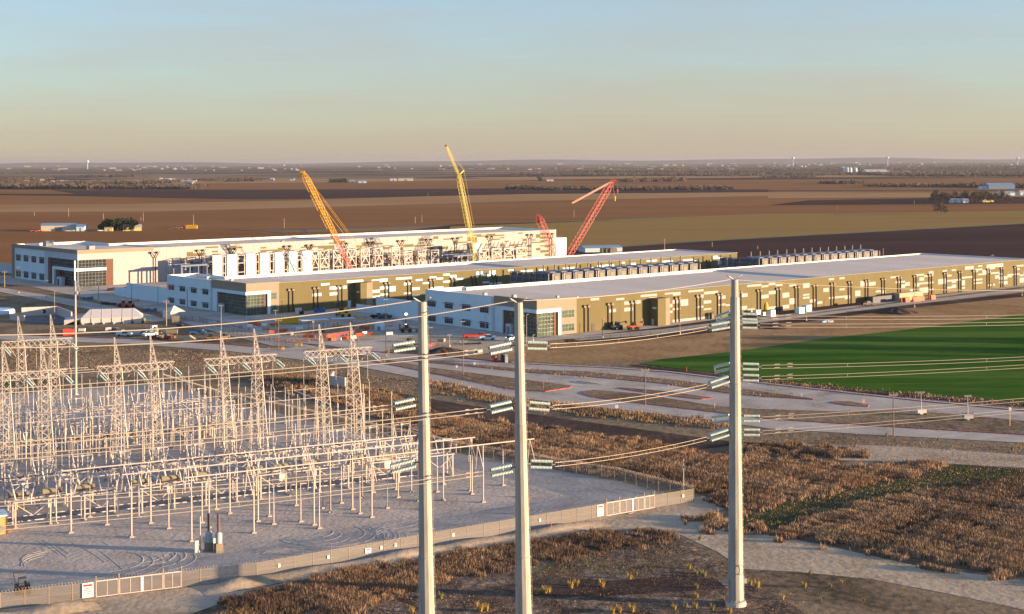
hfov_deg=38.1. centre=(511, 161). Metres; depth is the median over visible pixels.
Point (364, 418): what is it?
bus support
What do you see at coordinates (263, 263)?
pipe rack
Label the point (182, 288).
window
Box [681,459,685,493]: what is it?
camera pole
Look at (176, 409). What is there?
bus tube
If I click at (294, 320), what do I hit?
roll off skip
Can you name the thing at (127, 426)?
bus support
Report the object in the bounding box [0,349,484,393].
conductor
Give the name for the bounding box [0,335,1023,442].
road
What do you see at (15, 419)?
bus support
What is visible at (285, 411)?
bus support
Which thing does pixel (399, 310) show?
screen wall
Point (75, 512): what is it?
busbar
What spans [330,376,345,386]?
headwall
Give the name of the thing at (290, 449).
bus tube
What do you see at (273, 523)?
bus support
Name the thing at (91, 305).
road
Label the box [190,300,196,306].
window
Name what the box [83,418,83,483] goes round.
bus support
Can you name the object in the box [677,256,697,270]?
cooling unit
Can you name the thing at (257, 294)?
data hall
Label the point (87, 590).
fence sign
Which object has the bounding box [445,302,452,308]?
window
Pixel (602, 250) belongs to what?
site container
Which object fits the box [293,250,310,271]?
pipe rack
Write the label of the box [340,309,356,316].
wheel loader
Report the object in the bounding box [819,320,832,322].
panel stack
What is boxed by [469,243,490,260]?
pipe rack
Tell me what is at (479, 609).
grass tuft
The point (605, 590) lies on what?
dry weeds
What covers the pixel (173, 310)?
tent
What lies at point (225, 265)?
pipe rack
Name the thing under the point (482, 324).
window
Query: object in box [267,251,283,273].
pipe rack
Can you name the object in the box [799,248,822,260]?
cooling unit
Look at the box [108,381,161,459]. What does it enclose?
conductor
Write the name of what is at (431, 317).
window
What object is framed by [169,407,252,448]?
disconnect switch
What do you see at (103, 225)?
tree
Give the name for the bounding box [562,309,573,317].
window
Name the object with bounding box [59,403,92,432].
bus tube
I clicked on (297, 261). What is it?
pipe rack
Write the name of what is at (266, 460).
bus tube
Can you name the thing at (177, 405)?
bus tube
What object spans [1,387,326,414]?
bus tube
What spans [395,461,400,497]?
bus support
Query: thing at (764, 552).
dirt
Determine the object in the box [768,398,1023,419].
conductor
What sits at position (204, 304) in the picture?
window
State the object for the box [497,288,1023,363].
dirt
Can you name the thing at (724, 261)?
cooling rack
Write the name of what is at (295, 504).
bus support
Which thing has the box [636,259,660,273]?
cooling unit
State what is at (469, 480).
bus support
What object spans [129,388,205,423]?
disconnect switch
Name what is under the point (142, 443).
bus support
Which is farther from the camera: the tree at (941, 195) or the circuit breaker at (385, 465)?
the tree at (941, 195)
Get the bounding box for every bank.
[0,601,102,613]
[196,520,610,595]
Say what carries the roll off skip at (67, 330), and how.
on the dirt at (838, 596)
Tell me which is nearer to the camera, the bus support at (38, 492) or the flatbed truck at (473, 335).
the bus support at (38, 492)
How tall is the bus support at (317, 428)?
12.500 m
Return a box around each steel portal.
[173,263,207,273]
[443,253,478,262]
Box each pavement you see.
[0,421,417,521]
[576,288,1023,339]
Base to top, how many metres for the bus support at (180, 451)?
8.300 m
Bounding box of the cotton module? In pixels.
[186,225,197,228]
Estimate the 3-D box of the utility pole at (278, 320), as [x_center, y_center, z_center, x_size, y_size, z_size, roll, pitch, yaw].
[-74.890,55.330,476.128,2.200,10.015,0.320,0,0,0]
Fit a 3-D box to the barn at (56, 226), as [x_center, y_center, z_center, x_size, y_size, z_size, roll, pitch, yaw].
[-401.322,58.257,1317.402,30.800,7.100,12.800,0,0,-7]
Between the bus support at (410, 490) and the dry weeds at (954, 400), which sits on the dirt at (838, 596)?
the dry weeds at (954, 400)
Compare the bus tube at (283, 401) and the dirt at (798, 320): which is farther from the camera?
the dirt at (798, 320)
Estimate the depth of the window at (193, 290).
613.33 m
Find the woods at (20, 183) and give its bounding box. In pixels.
[0,163,1023,190]
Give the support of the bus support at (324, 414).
on the gravel pad
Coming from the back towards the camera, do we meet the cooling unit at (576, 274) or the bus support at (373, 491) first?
the cooling unit at (576, 274)
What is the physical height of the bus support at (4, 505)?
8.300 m
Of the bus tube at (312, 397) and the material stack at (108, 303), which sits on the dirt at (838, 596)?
the material stack at (108, 303)
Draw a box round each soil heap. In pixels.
[182,335,196,340]
[429,347,462,354]
[762,324,787,329]
[872,307,917,314]
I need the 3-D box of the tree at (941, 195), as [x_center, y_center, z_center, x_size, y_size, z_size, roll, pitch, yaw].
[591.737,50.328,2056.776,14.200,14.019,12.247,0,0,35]
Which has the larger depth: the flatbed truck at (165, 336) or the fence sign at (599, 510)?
the flatbed truck at (165, 336)
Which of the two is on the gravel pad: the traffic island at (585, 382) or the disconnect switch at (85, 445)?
the disconnect switch at (85, 445)
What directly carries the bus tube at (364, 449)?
attached to the bus support at (471, 493)
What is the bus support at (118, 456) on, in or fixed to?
on the gravel pad
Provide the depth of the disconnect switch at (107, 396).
334.46 m
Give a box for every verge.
[447,215,714,224]
[567,223,1023,248]
[630,365,1023,405]
[742,464,1023,531]
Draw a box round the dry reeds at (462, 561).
[212,526,679,613]
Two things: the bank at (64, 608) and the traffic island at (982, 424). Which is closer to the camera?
the bank at (64, 608)
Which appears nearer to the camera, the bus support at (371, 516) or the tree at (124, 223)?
the bus support at (371, 516)
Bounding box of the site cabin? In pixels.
[467,242,481,261]
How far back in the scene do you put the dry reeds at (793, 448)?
303.62 m
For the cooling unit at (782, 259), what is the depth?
741.27 m
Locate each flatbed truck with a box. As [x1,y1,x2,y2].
[129,330,146,335]
[148,333,172,339]
[216,333,229,340]
[463,332,486,337]
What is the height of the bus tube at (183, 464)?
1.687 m
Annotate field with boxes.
[0,178,1023,193]
[0,191,1023,230]
[0,192,767,211]
[0,219,442,263]
[47,178,497,183]
[54,189,767,198]
[449,211,1023,249]
[463,175,1018,179]
[567,224,1023,265]
[642,314,1023,400]
[768,192,1023,197]
[774,197,1023,204]
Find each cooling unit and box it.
[536,265,562,281]
[549,265,571,279]
[561,264,585,278]
[572,263,596,277]
[582,262,607,277]
[593,262,615,276]
[605,261,626,275]
[616,260,639,274]
[625,260,649,273]
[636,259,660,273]
[647,258,670,272]
[656,258,680,271]
[666,257,690,270]
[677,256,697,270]
[746,252,770,265]
[756,251,779,264]
[766,251,788,263]
[777,250,796,262]
[783,249,803,262]
[792,249,811,261]
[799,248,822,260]
[809,248,828,260]
[819,247,839,259]
[825,247,847,258]
[836,246,855,258]
[841,246,861,257]
[851,245,871,257]
[857,245,879,256]
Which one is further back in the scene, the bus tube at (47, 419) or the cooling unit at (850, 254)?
the cooling unit at (850, 254)
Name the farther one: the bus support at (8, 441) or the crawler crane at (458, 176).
the crawler crane at (458, 176)
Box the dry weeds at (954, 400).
[740,378,1020,406]
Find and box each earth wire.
[0,300,416,335]
[0,300,512,347]
[524,279,730,300]
[741,280,1023,290]
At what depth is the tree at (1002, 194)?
2072.69 m
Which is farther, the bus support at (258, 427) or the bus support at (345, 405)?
the bus support at (345, 405)
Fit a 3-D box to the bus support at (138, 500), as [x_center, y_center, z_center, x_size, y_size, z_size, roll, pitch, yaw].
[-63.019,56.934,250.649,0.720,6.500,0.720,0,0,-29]
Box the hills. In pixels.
[0,158,1023,166]
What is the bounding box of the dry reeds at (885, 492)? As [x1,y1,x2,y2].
[745,465,1023,527]
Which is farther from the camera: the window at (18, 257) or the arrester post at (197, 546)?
the window at (18, 257)
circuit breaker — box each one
[0,423,39,457]
[6,466,97,512]
[66,415,139,449]
[127,454,212,498]
[168,406,236,440]
[241,443,321,485]
[348,434,417,473]
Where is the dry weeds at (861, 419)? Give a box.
[618,394,1021,435]
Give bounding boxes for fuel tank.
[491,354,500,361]
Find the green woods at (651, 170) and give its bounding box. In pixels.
[1,165,1023,174]
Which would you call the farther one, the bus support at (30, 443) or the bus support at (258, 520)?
the bus support at (30, 443)
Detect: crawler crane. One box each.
[300,171,365,268]
[445,145,477,260]
[536,179,617,256]
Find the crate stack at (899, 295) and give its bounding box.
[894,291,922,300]
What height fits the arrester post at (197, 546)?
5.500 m
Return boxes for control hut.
[0,509,8,533]
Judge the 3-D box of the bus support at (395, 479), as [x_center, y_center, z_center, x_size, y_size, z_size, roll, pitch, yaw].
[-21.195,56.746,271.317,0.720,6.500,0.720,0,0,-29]
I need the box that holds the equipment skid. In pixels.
[868,294,894,302]
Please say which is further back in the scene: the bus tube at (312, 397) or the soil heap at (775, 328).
the soil heap at (775, 328)
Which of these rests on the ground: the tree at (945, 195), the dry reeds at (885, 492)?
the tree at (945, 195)
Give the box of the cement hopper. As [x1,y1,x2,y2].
[764,302,768,312]
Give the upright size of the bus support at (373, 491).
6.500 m
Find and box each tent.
[64,308,143,324]
[162,306,185,318]
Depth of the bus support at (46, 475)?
262.97 m
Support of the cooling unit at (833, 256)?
on the parking lot
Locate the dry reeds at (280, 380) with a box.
[247,371,437,431]
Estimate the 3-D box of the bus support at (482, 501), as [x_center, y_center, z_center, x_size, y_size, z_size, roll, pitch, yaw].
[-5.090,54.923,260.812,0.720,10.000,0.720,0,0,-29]
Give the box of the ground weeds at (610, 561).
[530,544,677,576]
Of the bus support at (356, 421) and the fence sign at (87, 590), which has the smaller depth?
the fence sign at (87, 590)
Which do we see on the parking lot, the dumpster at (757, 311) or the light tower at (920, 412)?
the dumpster at (757, 311)
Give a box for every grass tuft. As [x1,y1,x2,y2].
[476,601,483,611]
[484,601,489,610]
[532,586,540,594]
[542,585,548,593]
[568,580,574,587]
[617,604,622,612]
[628,602,635,611]
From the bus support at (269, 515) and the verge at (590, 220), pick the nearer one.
the bus support at (269, 515)
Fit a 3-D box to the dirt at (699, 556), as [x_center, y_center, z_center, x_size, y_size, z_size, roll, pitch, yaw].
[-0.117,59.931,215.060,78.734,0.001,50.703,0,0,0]
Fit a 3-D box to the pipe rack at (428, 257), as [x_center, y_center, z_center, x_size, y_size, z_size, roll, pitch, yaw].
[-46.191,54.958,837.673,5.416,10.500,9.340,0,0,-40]
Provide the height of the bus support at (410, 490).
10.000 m
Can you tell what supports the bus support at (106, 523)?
on the gravel pad
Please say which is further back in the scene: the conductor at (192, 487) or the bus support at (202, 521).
the bus support at (202, 521)
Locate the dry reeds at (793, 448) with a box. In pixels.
[741,439,870,458]
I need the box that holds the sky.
[0,0,1023,163]
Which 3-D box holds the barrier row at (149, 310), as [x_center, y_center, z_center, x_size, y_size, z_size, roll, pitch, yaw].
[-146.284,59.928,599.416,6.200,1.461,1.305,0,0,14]
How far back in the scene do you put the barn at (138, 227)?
1310.58 m
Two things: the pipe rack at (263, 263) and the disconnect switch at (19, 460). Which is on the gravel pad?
the disconnect switch at (19, 460)
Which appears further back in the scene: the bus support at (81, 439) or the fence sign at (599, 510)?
the bus support at (81, 439)
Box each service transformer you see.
[203,513,212,551]
[212,513,222,552]
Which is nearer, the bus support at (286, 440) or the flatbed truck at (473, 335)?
the bus support at (286, 440)
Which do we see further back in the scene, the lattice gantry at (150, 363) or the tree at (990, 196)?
the tree at (990, 196)
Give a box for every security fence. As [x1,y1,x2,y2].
[0,579,91,609]
[165,375,693,500]
[181,501,605,586]
[654,486,692,504]
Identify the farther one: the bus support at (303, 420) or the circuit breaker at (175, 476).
the bus support at (303, 420)
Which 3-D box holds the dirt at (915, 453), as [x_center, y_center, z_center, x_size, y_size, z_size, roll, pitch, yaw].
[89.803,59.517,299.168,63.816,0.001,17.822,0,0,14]
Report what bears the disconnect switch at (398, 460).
on the gravel pad
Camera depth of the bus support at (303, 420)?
312.01 m
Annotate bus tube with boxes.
[0,371,97,378]
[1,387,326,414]
[2,393,361,424]
[6,470,31,503]
[28,406,58,435]
[45,463,72,494]
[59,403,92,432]
[61,435,415,490]
[87,459,116,490]
[93,400,129,429]
[122,437,475,493]
[126,398,165,418]
[127,458,159,479]
[157,395,197,415]
[162,451,196,481]
[184,438,534,496]
[189,392,232,415]
[200,447,237,476]
[220,390,264,409]
[241,446,280,475]
[263,393,297,413]
[272,440,312,459]
[293,390,329,409]
[308,437,350,464]
[347,436,392,462]
[375,430,416,446]
[408,427,455,444]
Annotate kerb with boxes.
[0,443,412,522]
[24,335,266,347]
[276,341,510,362]
[511,362,1023,409]
[514,363,1023,410]
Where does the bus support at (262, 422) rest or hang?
on the gravel pad
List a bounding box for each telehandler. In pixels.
[124,299,138,307]
[335,307,348,315]
[610,321,626,329]
[626,321,643,329]
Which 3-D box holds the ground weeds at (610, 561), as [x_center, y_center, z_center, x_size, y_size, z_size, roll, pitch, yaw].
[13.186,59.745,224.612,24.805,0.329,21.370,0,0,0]
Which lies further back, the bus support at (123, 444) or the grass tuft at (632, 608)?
the bus support at (123, 444)
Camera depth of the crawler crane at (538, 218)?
838.52 m
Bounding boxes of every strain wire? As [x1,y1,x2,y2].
[0,418,394,445]
[0,424,413,454]
[2,410,409,439]
[13,430,409,459]
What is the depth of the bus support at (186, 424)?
299.87 m
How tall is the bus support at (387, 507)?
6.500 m
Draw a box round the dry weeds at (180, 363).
[0,344,432,403]
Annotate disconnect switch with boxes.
[0,403,20,434]
[0,415,40,453]
[0,424,51,463]
[0,453,92,500]
[10,471,120,527]
[34,393,114,433]
[55,407,140,449]
[66,413,154,458]
[109,441,205,490]
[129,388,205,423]
[136,459,238,513]
[155,400,233,439]
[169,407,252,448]
[222,433,312,478]
[254,447,350,498]
[326,421,409,466]
[364,435,454,485]
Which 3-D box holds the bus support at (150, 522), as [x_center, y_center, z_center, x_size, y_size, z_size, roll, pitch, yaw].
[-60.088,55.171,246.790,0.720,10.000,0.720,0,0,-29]
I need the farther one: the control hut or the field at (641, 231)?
the field at (641, 231)
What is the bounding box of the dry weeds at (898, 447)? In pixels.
[741,431,1023,470]
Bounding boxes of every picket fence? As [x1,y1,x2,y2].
[180,315,220,326]
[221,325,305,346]
[568,324,724,341]
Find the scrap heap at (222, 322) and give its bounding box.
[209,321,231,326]
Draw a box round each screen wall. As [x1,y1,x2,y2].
[0,263,11,272]
[115,287,125,295]
[126,283,166,302]
[356,304,375,313]
[376,297,418,320]
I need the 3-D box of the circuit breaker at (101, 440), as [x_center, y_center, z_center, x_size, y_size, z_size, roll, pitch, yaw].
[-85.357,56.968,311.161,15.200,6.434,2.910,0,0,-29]
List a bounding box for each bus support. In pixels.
[2,460,6,506]
[6,407,9,470]
[14,431,18,473]
[15,402,17,439]
[17,405,18,443]
[25,423,26,488]
[29,410,31,475]
[30,443,34,488]
[36,448,40,493]
[46,455,47,495]
[53,427,57,469]
[53,485,58,523]
[59,403,63,466]
[62,406,64,444]
[64,410,67,449]
[68,408,69,471]
[68,471,73,533]
[71,439,74,483]
[73,414,76,453]
[79,420,81,461]
[80,374,81,407]
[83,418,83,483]
[85,451,88,496]
[87,479,92,516]
[88,399,88,435]
[88,429,91,466]
[89,416,90,460]
[91,401,94,463]
[102,411,104,450]
[104,436,106,480]
[104,486,109,525]
[112,441,113,485]
[114,398,116,459]
[116,417,119,457]
[119,428,123,481]
[122,421,125,462]
[122,447,126,492]
[126,402,127,465]
[129,475,133,537]
[132,404,135,442]
[136,479,140,517]
[140,413,142,477]
[141,408,145,446]
[148,463,152,523]
[151,437,154,481]
[162,402,165,440]
[165,400,169,461]
[166,490,170,528]
[178,429,182,472]
[182,418,185,450]
[186,397,187,457]
[187,366,190,398]
[189,478,193,541]
[192,415,193,455]
[197,391,200,450]
[198,409,199,471]
[201,484,204,522]
[206,467,211,527]
[212,427,216,468]
[214,472,218,509]
[224,407,225,471]
[227,455,231,513]
[234,400,235,437]
[234,436,238,479]
[236,386,239,419]
[241,393,243,453]
[244,387,246,422]
[251,471,256,533]
[255,462,260,521]
[258,403,258,457]
[262,391,264,451]
[266,478,271,516]
[268,397,270,434]
[271,485,276,524]
[283,390,285,423]
[284,419,288,460]
[287,391,290,427]
[289,407,293,445]
[290,385,293,442]
[293,448,298,505]
[296,394,298,431]
[297,399,301,461]
[298,483,302,522]
[303,388,304,445]
[305,429,308,472]
[311,465,316,525]
[314,382,316,439]
[316,489,321,528]
[317,399,319,461]
[320,471,325,508]
[324,388,324,442]
[327,454,332,512]
[339,466,343,503]
[345,380,346,436]
[350,414,351,453]
[350,452,354,509]
[355,401,358,438]
[357,476,362,513]
[360,442,364,497]
[364,394,364,446]
[369,458,374,517]
[372,457,375,492]
[374,423,378,464]
[382,411,383,449]
[385,472,389,508]
[391,391,392,450]
[393,456,396,489]
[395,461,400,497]
[409,437,413,491]
[434,471,439,492]
[440,472,445,500]
[441,450,445,484]
[467,469,470,490]
[469,439,474,494]
[480,446,485,502]
[500,451,505,485]
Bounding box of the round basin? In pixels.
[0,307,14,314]
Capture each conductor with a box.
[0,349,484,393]
[0,405,390,447]
[0,408,485,459]
[0,468,387,506]
[1,471,485,529]
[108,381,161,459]
[146,380,217,463]
[182,375,274,468]
[552,326,707,347]
[552,384,706,408]
[555,437,706,466]
[760,314,1013,319]
[761,357,1016,368]
[761,365,1016,379]
[765,409,1020,433]
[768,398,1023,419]
[773,322,1000,326]
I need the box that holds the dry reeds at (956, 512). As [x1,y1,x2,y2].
[769,476,1023,580]
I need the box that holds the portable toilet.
[503,354,507,362]
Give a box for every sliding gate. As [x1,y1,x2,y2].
[95,566,181,597]
[606,491,654,515]
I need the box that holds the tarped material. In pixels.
[314,307,324,312]
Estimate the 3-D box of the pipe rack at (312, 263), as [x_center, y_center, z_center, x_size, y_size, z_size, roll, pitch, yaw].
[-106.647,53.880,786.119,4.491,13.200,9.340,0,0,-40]
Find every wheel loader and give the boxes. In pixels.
[117,300,124,306]
[156,331,175,339]
[203,333,219,341]
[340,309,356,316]
[400,324,417,332]
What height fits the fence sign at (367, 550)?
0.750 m
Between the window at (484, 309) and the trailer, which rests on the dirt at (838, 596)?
the trailer
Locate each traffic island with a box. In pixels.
[307,349,571,391]
[410,359,812,399]
[574,381,601,384]
[582,390,1023,434]
[617,387,712,399]
[830,401,868,406]
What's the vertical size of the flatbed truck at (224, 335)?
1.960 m
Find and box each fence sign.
[82,582,92,597]
[365,548,370,552]
[597,504,602,515]
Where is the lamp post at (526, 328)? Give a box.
[526,314,528,343]
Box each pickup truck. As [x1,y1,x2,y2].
[108,327,123,332]
[116,331,132,336]
[142,330,157,336]
[190,329,206,334]
[377,313,391,318]
[479,334,495,339]
[504,335,513,340]
[860,301,873,305]
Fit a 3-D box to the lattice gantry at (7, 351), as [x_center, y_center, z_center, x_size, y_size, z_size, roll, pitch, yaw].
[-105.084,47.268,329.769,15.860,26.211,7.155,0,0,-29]
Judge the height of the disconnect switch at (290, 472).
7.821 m
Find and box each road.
[0,287,165,321]
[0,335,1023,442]
[157,310,322,348]
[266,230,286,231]
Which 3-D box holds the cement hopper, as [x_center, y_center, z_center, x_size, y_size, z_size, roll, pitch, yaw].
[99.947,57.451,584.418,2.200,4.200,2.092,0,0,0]
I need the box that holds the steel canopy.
[300,316,371,332]
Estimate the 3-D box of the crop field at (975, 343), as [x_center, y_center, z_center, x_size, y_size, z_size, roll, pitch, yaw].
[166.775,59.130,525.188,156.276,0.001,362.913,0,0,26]
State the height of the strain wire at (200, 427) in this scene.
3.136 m
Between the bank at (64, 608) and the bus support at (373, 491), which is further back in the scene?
the bus support at (373, 491)
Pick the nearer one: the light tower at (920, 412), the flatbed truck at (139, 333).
the light tower at (920, 412)
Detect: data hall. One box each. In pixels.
[12,227,566,286]
[167,249,736,315]
[425,253,1023,336]
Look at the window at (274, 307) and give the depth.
589.12 m
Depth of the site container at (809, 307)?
586.90 m
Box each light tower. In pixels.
[916,391,926,414]
[961,395,973,420]
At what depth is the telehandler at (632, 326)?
525.42 m
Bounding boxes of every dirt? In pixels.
[0,272,1023,613]
[0,496,1023,613]
[259,324,378,341]
[270,380,745,449]
[363,531,803,613]
[384,334,513,353]
[494,577,726,595]
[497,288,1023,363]
[563,293,1023,343]
[587,289,980,335]
[805,444,1023,467]
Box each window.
[16,254,20,260]
[30,272,35,278]
[31,256,36,262]
[38,273,43,279]
[39,257,44,263]
[168,284,173,289]
[177,286,185,291]
[177,299,185,304]
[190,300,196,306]
[191,287,196,292]
[200,288,208,294]
[200,302,208,307]
[271,292,276,298]
[271,304,276,310]
[428,300,435,306]
[428,315,435,321]
[442,317,452,323]
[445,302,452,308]
[462,304,469,310]
[462,319,470,325]
[478,321,489,328]
[480,306,488,312]
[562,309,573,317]
[562,323,574,331]
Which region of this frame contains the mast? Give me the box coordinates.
[73,280,78,394]
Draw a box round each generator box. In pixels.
[295,308,301,314]
[394,321,402,329]
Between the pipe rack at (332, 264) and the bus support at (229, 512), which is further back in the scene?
the pipe rack at (332, 264)
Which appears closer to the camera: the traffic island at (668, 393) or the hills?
the traffic island at (668, 393)
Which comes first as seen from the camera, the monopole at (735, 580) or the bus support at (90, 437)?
the monopole at (735, 580)
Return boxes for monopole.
[387,297,435,613]
[486,297,554,613]
[707,275,762,607]
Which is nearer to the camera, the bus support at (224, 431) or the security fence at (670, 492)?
the security fence at (670, 492)
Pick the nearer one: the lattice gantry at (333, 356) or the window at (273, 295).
the lattice gantry at (333, 356)
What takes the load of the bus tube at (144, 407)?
attached to the bus support
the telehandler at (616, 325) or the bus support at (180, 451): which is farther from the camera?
the telehandler at (616, 325)
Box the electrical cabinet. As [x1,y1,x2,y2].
[709,312,713,318]
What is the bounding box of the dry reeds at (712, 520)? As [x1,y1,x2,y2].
[680,509,767,534]
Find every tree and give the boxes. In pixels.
[98,221,108,229]
[107,219,119,229]
[116,217,131,230]
[128,219,138,229]
[928,193,936,199]
[930,189,939,198]
[935,193,943,200]
[937,201,945,211]
[942,192,951,202]
[960,190,969,198]
[971,191,980,199]
[977,193,986,200]
[986,193,994,202]
[1000,192,1009,201]
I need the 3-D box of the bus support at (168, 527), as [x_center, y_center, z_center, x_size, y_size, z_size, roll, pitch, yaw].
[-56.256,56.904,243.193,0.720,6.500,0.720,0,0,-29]
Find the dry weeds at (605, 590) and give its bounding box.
[327,542,814,613]
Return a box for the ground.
[0,162,1023,241]
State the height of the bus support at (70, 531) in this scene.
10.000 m
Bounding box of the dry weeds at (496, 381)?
[430,371,557,390]
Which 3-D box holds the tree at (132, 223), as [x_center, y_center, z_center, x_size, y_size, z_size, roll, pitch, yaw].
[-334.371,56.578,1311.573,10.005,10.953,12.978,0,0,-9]
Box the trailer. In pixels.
[166,329,177,334]
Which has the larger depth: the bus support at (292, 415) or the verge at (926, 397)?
the verge at (926, 397)
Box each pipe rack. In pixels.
[203,254,221,275]
[218,254,236,275]
[222,255,225,275]
[237,253,254,275]
[237,255,244,275]
[251,252,268,274]
[255,253,258,274]
[265,252,273,273]
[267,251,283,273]
[279,251,296,272]
[284,253,287,272]
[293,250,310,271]
[297,252,300,271]
[307,250,318,270]
[313,250,328,270]
[324,249,342,269]
[337,248,355,269]
[351,248,369,268]
[365,247,382,267]
[382,246,399,266]
[395,250,411,265]
[408,250,425,264]
[421,249,438,264]
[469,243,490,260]
[485,242,502,260]
[494,242,514,259]
[508,242,526,258]
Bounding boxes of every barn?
[40,223,77,230]
[76,224,86,230]
[104,227,113,230]
[122,224,141,230]
[398,178,412,180]
[578,245,621,251]
[634,161,647,165]
[862,169,886,171]
[949,198,956,202]
[962,198,968,202]
[983,183,1014,188]
[995,191,1014,195]
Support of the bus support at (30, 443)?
on the gravel pad
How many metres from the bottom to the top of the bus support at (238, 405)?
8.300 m
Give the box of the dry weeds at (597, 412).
[430,379,728,428]
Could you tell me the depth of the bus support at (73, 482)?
277.36 m
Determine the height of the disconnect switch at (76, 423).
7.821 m
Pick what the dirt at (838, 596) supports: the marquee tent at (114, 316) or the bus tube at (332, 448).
the marquee tent at (114, 316)
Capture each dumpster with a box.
[753,309,760,314]
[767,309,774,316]
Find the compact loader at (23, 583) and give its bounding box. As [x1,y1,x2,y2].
[12,570,30,594]
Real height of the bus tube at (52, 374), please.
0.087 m
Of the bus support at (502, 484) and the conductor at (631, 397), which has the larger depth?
the bus support at (502, 484)
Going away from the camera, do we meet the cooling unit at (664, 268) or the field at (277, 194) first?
the cooling unit at (664, 268)
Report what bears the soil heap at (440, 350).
on the dirt at (838, 596)
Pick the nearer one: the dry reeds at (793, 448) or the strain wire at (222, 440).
the strain wire at (222, 440)
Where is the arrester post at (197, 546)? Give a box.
[194,516,202,552]
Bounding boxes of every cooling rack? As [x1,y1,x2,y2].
[509,270,548,283]
[719,256,758,267]
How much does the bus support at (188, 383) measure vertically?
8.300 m
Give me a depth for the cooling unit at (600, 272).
659.93 m
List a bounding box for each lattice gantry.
[0,342,73,487]
[1,314,78,436]
[95,335,181,475]
[203,329,284,460]
[302,322,380,452]
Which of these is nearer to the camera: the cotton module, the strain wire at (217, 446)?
the strain wire at (217, 446)
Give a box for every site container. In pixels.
[172,315,178,323]
[600,248,605,253]
[610,248,616,252]
[795,307,804,313]
[802,304,811,311]
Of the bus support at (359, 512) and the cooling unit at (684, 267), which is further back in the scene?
the cooling unit at (684, 267)
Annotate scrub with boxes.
[429,412,926,512]
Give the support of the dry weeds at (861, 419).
on the traffic island at (982, 424)
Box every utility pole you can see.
[275,319,281,348]
[460,340,466,374]
[641,367,648,404]
[889,391,897,436]
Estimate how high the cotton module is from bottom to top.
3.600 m
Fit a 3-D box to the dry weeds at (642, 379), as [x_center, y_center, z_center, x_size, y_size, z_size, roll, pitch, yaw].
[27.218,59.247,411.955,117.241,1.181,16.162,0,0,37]
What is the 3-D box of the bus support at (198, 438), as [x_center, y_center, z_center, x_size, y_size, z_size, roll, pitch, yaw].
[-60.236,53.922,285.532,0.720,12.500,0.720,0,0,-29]
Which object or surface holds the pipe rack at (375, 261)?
on the parking lot
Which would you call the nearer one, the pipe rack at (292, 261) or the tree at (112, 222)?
the pipe rack at (292, 261)
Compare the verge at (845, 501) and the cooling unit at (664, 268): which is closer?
the verge at (845, 501)
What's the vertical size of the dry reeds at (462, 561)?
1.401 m
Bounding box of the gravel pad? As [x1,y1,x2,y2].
[0,383,693,608]
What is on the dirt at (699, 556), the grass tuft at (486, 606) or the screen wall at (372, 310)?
the grass tuft at (486, 606)
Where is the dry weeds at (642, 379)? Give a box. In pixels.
[443,360,797,397]
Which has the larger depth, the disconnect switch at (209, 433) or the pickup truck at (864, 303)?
the pickup truck at (864, 303)
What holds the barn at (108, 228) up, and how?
on the ground
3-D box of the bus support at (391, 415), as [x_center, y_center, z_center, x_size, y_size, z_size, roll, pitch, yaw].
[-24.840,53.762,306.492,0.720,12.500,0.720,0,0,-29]
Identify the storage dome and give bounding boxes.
[374,320,384,330]
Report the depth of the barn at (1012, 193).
2427.28 m
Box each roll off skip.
[61,328,73,335]
[276,317,298,323]
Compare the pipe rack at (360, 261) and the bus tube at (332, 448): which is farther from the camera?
the pipe rack at (360, 261)
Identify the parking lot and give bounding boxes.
[0,266,1023,352]
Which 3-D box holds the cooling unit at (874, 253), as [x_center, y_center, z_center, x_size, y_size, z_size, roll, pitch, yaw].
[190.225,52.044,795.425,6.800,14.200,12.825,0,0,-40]
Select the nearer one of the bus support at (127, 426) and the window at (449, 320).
the bus support at (127, 426)
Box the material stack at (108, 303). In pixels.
[101,302,116,304]
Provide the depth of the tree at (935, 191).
2163.25 m
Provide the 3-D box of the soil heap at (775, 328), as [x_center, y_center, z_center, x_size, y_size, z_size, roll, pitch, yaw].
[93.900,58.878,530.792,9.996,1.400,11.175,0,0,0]
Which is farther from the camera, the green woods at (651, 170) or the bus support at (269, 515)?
the green woods at (651, 170)
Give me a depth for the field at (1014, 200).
2080.62 m

